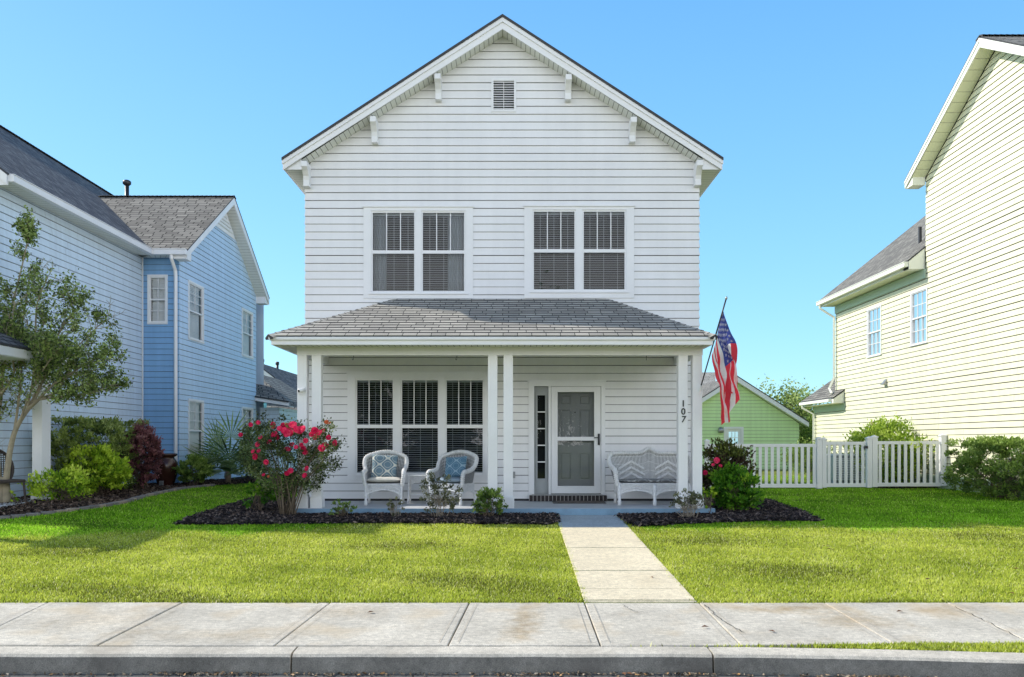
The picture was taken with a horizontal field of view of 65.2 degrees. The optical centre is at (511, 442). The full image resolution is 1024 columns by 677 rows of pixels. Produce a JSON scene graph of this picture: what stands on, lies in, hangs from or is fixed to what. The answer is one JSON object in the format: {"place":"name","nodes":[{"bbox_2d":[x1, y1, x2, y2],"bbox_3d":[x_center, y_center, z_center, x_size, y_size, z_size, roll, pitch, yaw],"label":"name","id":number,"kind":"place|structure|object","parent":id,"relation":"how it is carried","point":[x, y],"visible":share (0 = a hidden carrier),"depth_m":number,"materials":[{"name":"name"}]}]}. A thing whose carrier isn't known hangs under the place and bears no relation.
{"place":"outdoors","nodes":[
{"label":"outdoors","id":0,"kind":"place"},
{"bbox_2d":[264,362,296,409],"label":"house","id":1,"kind":"structure","parent":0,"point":[288,378],"depth_m":39.49,"materials":[{"name":"grey"}]},
{"bbox_2d":[0,672,836,676],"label":"road","id":2,"kind":"structure","parent":0,"point":[320,675],"depth_m":5.99,"materials":[{"name":"grey asphalt"}]},
{"bbox_2d":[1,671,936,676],"bbox_3d":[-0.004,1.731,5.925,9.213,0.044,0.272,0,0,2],"label":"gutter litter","id":3,"kind":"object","parent":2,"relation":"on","point":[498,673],"visible":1,"depth_m":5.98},
{"bbox_2d":[0,646,1023,676],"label":"kerb","id":4,"kind":"structure","parent":2,"relation":"on","point":[482,660],"depth_m":6.03,"materials":[{"name":"concrete"}]},
{"bbox_2d":[0,602,1023,650],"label":"sidewalk","id":5,"kind":"structure","parent":0,"point":[99,624],"depth_m":6.82,"materials":[{"name":"concrete"}]},
{"bbox_2d":[0,474,1023,540],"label":"grass","id":6,"kind":"structure","parent":0,"point":[942,510],"depth_m":13.89,"materials":[{"name":"green plant"}]},
{"bbox_2d":[0,456,1023,652],"bbox_3d":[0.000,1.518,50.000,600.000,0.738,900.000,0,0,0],"label":"lawn","id":7,"kind":"structure","parent":0,"point":[763,474],"depth_m":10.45,"materials":[{"name":"plant"}]},
{"bbox_2d":[0,475,275,515],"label":"mulch bed","id":8,"kind":"object","parent":7,"relation":"on","point":[241,477],"visible":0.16,"depth_m":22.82,"materials":[{"name":"black wood"}]},
{"bbox_2d":[10,490,19,501],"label":"leafy shrub","id":9,"kind":"object","parent":8,"relation":"on","point":[13,498],"visible":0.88,"depth_m":14.73,"materials":[{"name":"green plant"}]},
{"bbox_2d":[16,463,93,502],"bbox_3d":[-8.555,0.784,15.098,1.262,0.799,1.090,0,0,34],"label":"azalea shrub","id":10,"kind":"object","parent":8,"relation":"on","point":[62,481],"visible":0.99,"depth_m":14.99,"materials":[{"name":"green plant"}]},
{"bbox_2d":[0,205,133,502],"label":"crape myrtle","id":11,"kind":"object","parent":8,"relation":"on","point":[13,321],"visible":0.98,"depth_m":14.65,"materials":[{"name":"green plant"}]},
{"bbox_2d":[31,414,150,494],"bbox_3d":[-9.274,0.276,17.996,1.438,1.816,3.311,0,0,0],"label":"clipped hedge","id":12,"kind":"object","parent":8,"relation":"on","point":[105,427],"visible":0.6,"depth_m":17.37,"materials":[{"name":"green plant"}]},
{"bbox_2d":[61,443,133,494],"bbox_3d":[-8.754,0.588,16.889,1.473,1.192,1.344,0,0,0],"label":"rounded shrub","id":13,"kind":"object","parent":8,"relation":"on","point":[106,469],"visible":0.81,"depth_m":16.67,"materials":[{"name":"green plant"}]},
{"bbox_2d":[0,484,214,519],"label":"stone edging","id":14,"kind":"object","parent":8,"relation":"on","point":[110,504],"visible":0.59,"depth_m":14.40,"materials":[{"name":"grey stone"}]},
{"bbox_2d":[117,418,164,488],"bbox_3d":[-8.814,0.298,18.896,1.198,1.767,1.162,0,0,0],"label":"loropetalum shrub","id":15,"kind":"object","parent":8,"relation":"on","point":[153,450],"visible":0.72,"depth_m":18.74,"materials":[{"name":"purple plant"}]},
{"bbox_2d":[155,453,178,485],"bbox_3d":[-8.956,0.717,20.700,0.620,0.860,0.620,0,0,0],"label":"rain urn","id":16,"kind":"object","parent":8,"relation":"on","point":[168,476],"visible":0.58,"depth_m":20.49,"materials":[{"name":"brown ceramic"}]},
{"bbox_2d":[171,453,214,484],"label":"laurel shrub","id":17,"kind":"object","parent":8,"relation":"on","point":[198,462],"visible":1,"depth_m":20.53,"materials":[{"name":"green plant"}]},
{"bbox_2d":[183,409,276,484],"bbox_3d":[-7.843,0.123,21.832,3.170,2.154,2.710,0,0,0],"label":"fan palm","id":18,"kind":"object","parent":8,"relation":"on","point":[214,459],"visible":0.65,"depth_m":21.68,"materials":[{"name":"green plant"}]},
{"bbox_2d":[221,450,263,478],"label":"leafy shrub","id":19,"kind":"object","parent":8,"relation":"on","point":[246,476],"visible":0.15,"depth_m":24.36,"materials":[{"name":"green plant"}]},
{"bbox_2d":[0,125,296,508],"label":"blue house","id":20,"kind":"structure","parent":7,"relation":"on","point":[178,279],"depth_m":21.61,"materials":[{"name":"blue wood"}]},
{"bbox_2d":[0,449,26,501],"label":"rattan chair","id":21,"kind":"object","parent":20,"relation":"on","point":[11,480],"visible":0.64,"depth_m":14.91,"materials":[{"name":"wicker"}]},
{"bbox_2d":[147,275,167,323],"bbox_3d":[-9.570,-3.856,21.655,0.548,1.340,0.170,0,0,0],"label":"window","id":22,"kind":"structure","parent":20,"relation":"in","point":[157,285],"depth_m":21.65,"materials":[{"name":"clear glass"}]},
{"bbox_2d":[188,399,203,455],"bbox_3d":[-9.035,-0.326,22.760,0.170,1.776,1.112,0,0,0],"label":"window","id":23,"kind":"structure","parent":20,"relation":"in","point":[193,404],"depth_m":22.86,"materials":[{"name":"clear glass"}]},
{"bbox_2d":[188,280,204,343],"bbox_3d":[-9.035,-3.686,22.760,0.170,1.658,1.112,0,0,0],"label":"window","id":24,"kind":"structure","parent":20,"relation":"in","point":[194,288],"depth_m":22.86,"materials":[{"name":"clear glass"}]},
{"bbox_2d":[241,407,252,453],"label":"window","id":25,"kind":"structure","parent":20,"relation":"in","point":[244,409],"depth_m":27.26,"materials":[{"name":"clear glass"}]},
{"bbox_2d":[241,307,253,358],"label":"window","id":26,"kind":"structure","parent":20,"relation":"in","point":[246,313],"depth_m":27.35,"materials":[{"name":"clear glass"}]},
{"bbox_2d":[174,519,551,524],"bbox_3d":[-2.493,1.266,15.233,6.524,0.053,5.356,0,0,0],"label":"mulch bed","id":27,"kind":"object","parent":7,"relation":"on","point":[360,522],"visible":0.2,"depth_m":12.68,"materials":[{"name":"black wood"}]},
{"bbox_2d":[242,479,280,509],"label":"young plant","id":28,"kind":"object","parent":27,"relation":"on","point":[262,498],"visible":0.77,"depth_m":14.22,"materials":[{"name":"green plant"}]},
{"bbox_2d":[233,410,348,514],"bbox_3d":[-3.787,0.363,13.560,1.962,1.869,1.246,0,0,0],"label":"rose bush","id":29,"kind":"object","parent":27,"relation":"on","point":[291,429],"visible":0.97,"depth_m":13.41,"materials":[{"name":"green plant"}]},
{"bbox_2d":[329,498,356,515],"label":"shrub","id":30,"kind":"object","parent":27,"relation":"on","point":[343,509],"visible":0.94,"depth_m":13.31,"materials":[{"name":"green plant"}]},
{"bbox_2d":[173,496,561,524],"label":"mulch chips","id":31,"kind":"object","parent":27,"relation":"on","point":[237,512],"visible":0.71,"depth_m":13.12,"materials":[{"name":"black wood"}]},
{"bbox_2d":[386,496,404,515],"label":"shrub","id":32,"kind":"object","parent":27,"relation":"on","point":[393,507],"visible":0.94,"depth_m":13.27,"materials":[{"name":"green plant"}]},
{"bbox_2d":[419,471,463,516],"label":"spindly shrub","id":33,"kind":"object","parent":27,"relation":"on","point":[434,487],"visible":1,"depth_m":13.27,"materials":[{"name":"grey plant"}]},
{"bbox_2d":[470,486,507,516],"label":"round shrub","id":34,"kind":"object","parent":27,"relation":"on","point":[488,495],"visible":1,"depth_m":13.25,"materials":[{"name":"green plant"}]},
{"bbox_2d":[265,14,723,514],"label":"white house","id":35,"kind":"structure","parent":7,"relation":"on","point":[502,243],"depth_m":15.53,"materials":[{"name":"white wood"}]},
{"bbox_2d":[297,388,305,394],"bbox_3d":[-3.612,-0.874,13.709,0.095,0.123,0.151,0,0,37],"label":"security camera","id":36,"kind":"object","parent":35,"relation":"attached to","point":[301,391],"visible":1,"depth_m":13.70,"materials":[{"name":"white plastic"}]},
{"bbox_2d":[361,450,408,505],"bbox_3d":[-2.334,0.639,14.693,0.857,1.006,0.689,0,0,-4],"label":"wicker armchair","id":37,"kind":"object","parent":35,"relation":"on","point":[402,463],"visible":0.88,"depth_m":14.76,"materials":[{"name":"white wicker"}]},
{"bbox_2d":[367,477,400,481],"bbox_3d":[-2.336,0.682,14.660,0.620,0.099,0.500,0,0,-4],"label":"seat cushion","id":38,"kind":"object","parent":37,"relation":"on","point":[384,479],"visible":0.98,"depth_m":14.44,"materials":[{"name":"white fabric"}]},
{"bbox_2d":[371,454,397,476],"bbox_3d":[-2.356,0.447,14.780,0.470,0.450,0.150,3,-16,-6],"label":"throw pillow","id":39,"kind":"object","parent":38,"relation":"on","point":[384,465],"visible":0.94,"depth_m":14.72,"materials":[{"name":"fabric"}]},
{"bbox_2d":[346,371,487,479],"bbox_3d":[-1.830,-0.320,15.574,2.762,2.103,0.172,0,0,0],"label":"window","id":40,"kind":"structure","parent":35,"relation":"in","point":[397,378],"depth_m":15.52,"materials":[{"name":"white glass"}]},
{"bbox_2d":[407,474,428,503],"bbox_3d":[-1.727,0.870,14.800,0.390,0.536,0.332,0,0,0],"label":"side table","id":41,"kind":"object","parent":35,"relation":"on","point":[416,480],"visible":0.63,"depth_m":14.65,"materials":[{"name":"white wicker"}]},
{"bbox_2d":[362,205,473,298],"bbox_3d":[-1.818,-3.690,15.614,2.164,1.807,0.252,0,0,0],"label":"window","id":42,"kind":"structure","parent":35,"relation":"in","point":[460,217],"depth_m":15.53,"materials":[{"name":"white glass"}]},
{"bbox_2d":[426,450,478,505],"bbox_3d":[-1.081,0.639,14.695,0.857,1.006,0.689,0,0,24],"label":"wicker armchair","id":43,"kind":"object","parent":35,"relation":"on","point":[465,483],"visible":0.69,"depth_m":14.70,"materials":[{"name":"white wicker"}]},
{"bbox_2d":[435,477,460,481],"bbox_3d":[-1.090,0.687,14.660,0.600,0.090,0.500,0,0,24],"label":"seat cushion","id":44,"kind":"object","parent":43,"relation":"on","point":[454,479],"visible":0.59,"depth_m":14.44,"materials":[{"name":"blue fabric"}]},
{"bbox_2d":[444,456,466,476],"bbox_3d":[-1.040,0.457,14.770,0.440,0.400,0.140,-4,-20,22],"label":"throw pillow","id":45,"kind":"object","parent":44,"relation":"on","point":[455,467],"visible":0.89,"depth_m":14.71,"materials":[{"name":"blue fabric"}]},
{"bbox_2d":[552,392,598,493],"bbox_3d":[1.243,-0.039,15.668,0.932,2.098,0.053,0,0,0],"label":"door","id":46,"kind":"structure","parent":35,"relation":"in","point":[575,409],"depth_m":15.65,"materials":[{"name":"grey paint"}]},
{"bbox_2d":[551,386,600,492],"bbox_3d":[1.243,-0.044,15.518,0.961,2.077,0.104,0,0,0],"label":"storm door","id":47,"kind":"structure","parent":35,"relation":"in","point":[555,488],"depth_m":15.53,"materials":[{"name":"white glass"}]},
{"bbox_2d":[523,204,634,297],"bbox_3d":[1.303,-3.700,15.574,2.169,1.807,0.172,0,0,0],"label":"window","id":48,"kind":"structure","parent":35,"relation":"in","point":[578,210],"depth_m":15.51,"materials":[{"name":"white glass"}]},
{"bbox_2d":[552,501,605,503],"bbox_3d":[1.259,1.127,15.095,0.984,0.017,0.550,0,0,0],"label":"doormat","id":49,"kind":"object","parent":35,"relation":"on","point":[578,502],"visible":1,"depth_m":14.90,"materials":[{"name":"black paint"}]},
{"bbox_2d":[606,447,690,505],"bbox_3d":[2.566,0.612,14.675,1.626,1.060,0.717,0,0,0],"label":"wicker loveseat","id":50,"kind":"object","parent":35,"relation":"on","point":[648,462],"visible":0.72,"depth_m":14.93,"materials":[{"name":"white wicker"}]},
{"bbox_2d":[619,478,676,482],"bbox_3d":[2.566,0.702,14.660,1.240,0.070,0.500,0,0,0],"label":"seat cushion","id":51,"kind":"object","parent":50,"relation":"on","point":[650,480],"visible":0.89,"depth_m":14.46,"materials":[{"name":"fabric"}]},
{"bbox_2d":[698,296,739,424],"bbox_3d":[3.514,-1.342,13.486,0.364,2.108,0.758,0,0,-24],"label":"flag","id":52,"kind":"object","parent":35,"relation":"attached to","point":[724,355],"visible":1,"depth_m":13.36,"materials":[{"name":"multicoloured fabric"}]},
{"bbox_2d":[702,372,715,384],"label":"grey roofed house","id":53,"kind":"structure","parent":7,"relation":"on","point":[709,377],"depth_m":47.10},
{"bbox_2d":[629,520,813,526],"bbox_3d":[3.647,1.273,14.941,3.708,0.060,5.199,0,0,0],"label":"mulch bed","id":54,"kind":"object","parent":7,"relation":"on","point":[725,521],"visible":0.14,"depth_m":12.90,"materials":[{"name":"black wood"}]},
{"bbox_2d":[668,488,707,517],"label":"twiggy shrub","id":55,"kind":"object","parent":54,"relation":"on","point":[691,498],"visible":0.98,"depth_m":13.15,"materials":[{"name":"grey plant"}]},
{"bbox_2d":[702,486,716,511],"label":"yellow sprig","id":56,"kind":"object","parent":54,"relation":"on","point":[713,494],"visible":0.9,"depth_m":13.72,"materials":[{"name":"green plant"}]},
{"bbox_2d":[614,497,824,526],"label":"mulch chips","id":57,"kind":"object","parent":54,"relation":"on","point":[770,509],"visible":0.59,"depth_m":13.29,"materials":[{"name":"black wood"}]},
{"bbox_2d":[702,437,760,505],"bbox_3d":[4.098,0.583,15.341,1.456,1.417,1.273,0,0,0],"label":"burgundy shrub","id":58,"kind":"object","parent":54,"relation":"on","point":[725,453],"visible":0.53,"depth_m":15.14,"materials":[{"name":"green plant"}]},
{"bbox_2d":[707,461,764,509],"bbox_3d":[3.990,0.812,14.215,1.021,0.957,0.998,0,0,23],"label":"shrub","id":59,"kind":"object","parent":54,"relation":"on","point":[741,499],"visible":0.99,"depth_m":14.10,"materials":[{"name":"green plant"}]},
{"bbox_2d":[702,376,808,468],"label":"green garage","id":60,"kind":"structure","parent":7,"relation":"on","point":[757,416],"depth_m":36.04,"materials":[{"name":"green wood"}]},
{"bbox_2d":[724,427,743,447],"bbox_3d":[9.986,0.264,36.065,0.889,1.922,0.090,0,0,0],"label":"door","id":61,"kind":"structure","parent":60,"relation":"in","point":[740,430],"depth_m":36.07,"materials":[{"name":"glass"}]},
{"bbox_2d":[704,437,822,488],"bbox_3d":[6.755,0.550,21.528,3.168,1.393,0.166,0,0,0],"label":"picket fence","id":62,"kind":"object","parent":7,"relation":"on","point":[817,464],"visible":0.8,"depth_m":21.50,"materials":[{"name":"white plastic"}]},
{"bbox_2d":[822,437,867,487],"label":"fence gate","id":63,"kind":"structure","parent":62,"relation":"attached to","point":[826,464],"depth_m":21.51,"materials":[{"name":"white plastic"}]},
{"bbox_2d":[756,377,827,448],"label":"broadleaf tree","id":64,"kind":"object","parent":7,"relation":"on","point":[792,400],"visible":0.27,"depth_m":46.49,"materials":[{"name":"green plant"}]},
{"bbox_2d":[799,410,814,465],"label":"side yard shrub","id":65,"kind":"object","parent":7,"relation":"on","point":[806,431],"visible":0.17,"depth_m":36.46,"materials":[{"name":"green plant"}]},
{"bbox_2d":[780,435,836,479],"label":"side yard shrub","id":66,"kind":"object","parent":7,"relation":"on","point":[799,458],"visible":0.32,"depth_m":26.58,"materials":[{"name":"green plant"}]},
{"bbox_2d":[831,454,860,482],"bbox_3d":[10.159,0.807,24.500,1.000,0.900,1.000,0,0,0],"label":"air conditioner","id":67,"kind":"object","parent":7,"relation":"on","point":[837,468],"visible":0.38,"depth_m":24.08,"materials":[{"name":"grey metal"}]},
{"bbox_2d":[838,412,934,482],"bbox_3d":[10.905,0.214,23.204,2.113,2.161,3.898,0,0,0],"label":"side yard shrub","id":68,"kind":"object","parent":7,"relation":"on","point":[882,430],"visible":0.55,"depth_m":22.71,"materials":[{"name":"green plant"}]},
{"bbox_2d":[865,434,947,487],"bbox_3d":[10.598,0.493,21.532,2.158,1.450,0.173,0,0,0],"label":"picket fence","id":69,"kind":"object","parent":7,"relation":"on","point":[873,464],"visible":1,"depth_m":21.50,"materials":[{"name":"white plastic"}]},
{"bbox_2d":[799,34,1023,492],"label":"cream house","id":70,"kind":"structure","parent":7,"relation":"on","point":[929,317],"depth_m":21.12,"materials":[{"name":"beige wood"}]},
{"bbox_2d":[866,305,881,358],"bbox_3d":[11.698,-3.557,25.809,0.095,1.609,1.015,0,0,0],"label":"window","id":71,"kind":"structure","parent":70,"relation":"in","point":[874,316],"depth_m":25.86,"materials":[{"name":"clear glass"}]},
{"bbox_2d":[909,286,927,346],"bbox_3d":[11.698,-3.584,22.973,0.095,1.593,0.957,0,0,0],"label":"window","id":72,"kind":"structure","parent":70,"relation":"in","point":[918,298],"depth_m":23.03,"materials":[{"name":"clear glass"}]},
{"bbox_2d":[940,434,1023,500],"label":"foundation shrub","id":73,"kind":"object","parent":7,"relation":"on","point":[975,468],"visible":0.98,"depth_m":17.86,"materials":[{"name":"green plant"}]},
{"bbox_2d":[0,0,1023,442],"label":"sky","id":74,"kind":"structure","parent":0,"point":[818,113],"materials":[{"name":"blue"}]},
{"bbox_2d":[558,515,696,602],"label":"path","id":75,"kind":"structure","parent":0,"point":[612,557],"depth_m":9.32,"materials":[{"name":"concrete"}]},
{"label":"mulch bed","id":76,"kind":"structure","parent":0,"visible":0},
{"bbox_2d":[874,486,937,487],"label":"mulch chips","id":77,"kind":"object","parent":76,"relation":"on","point":[903,486],"visible":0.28,"depth_m":21.80,"materials":[{"name":"brown wood"}]}
]}

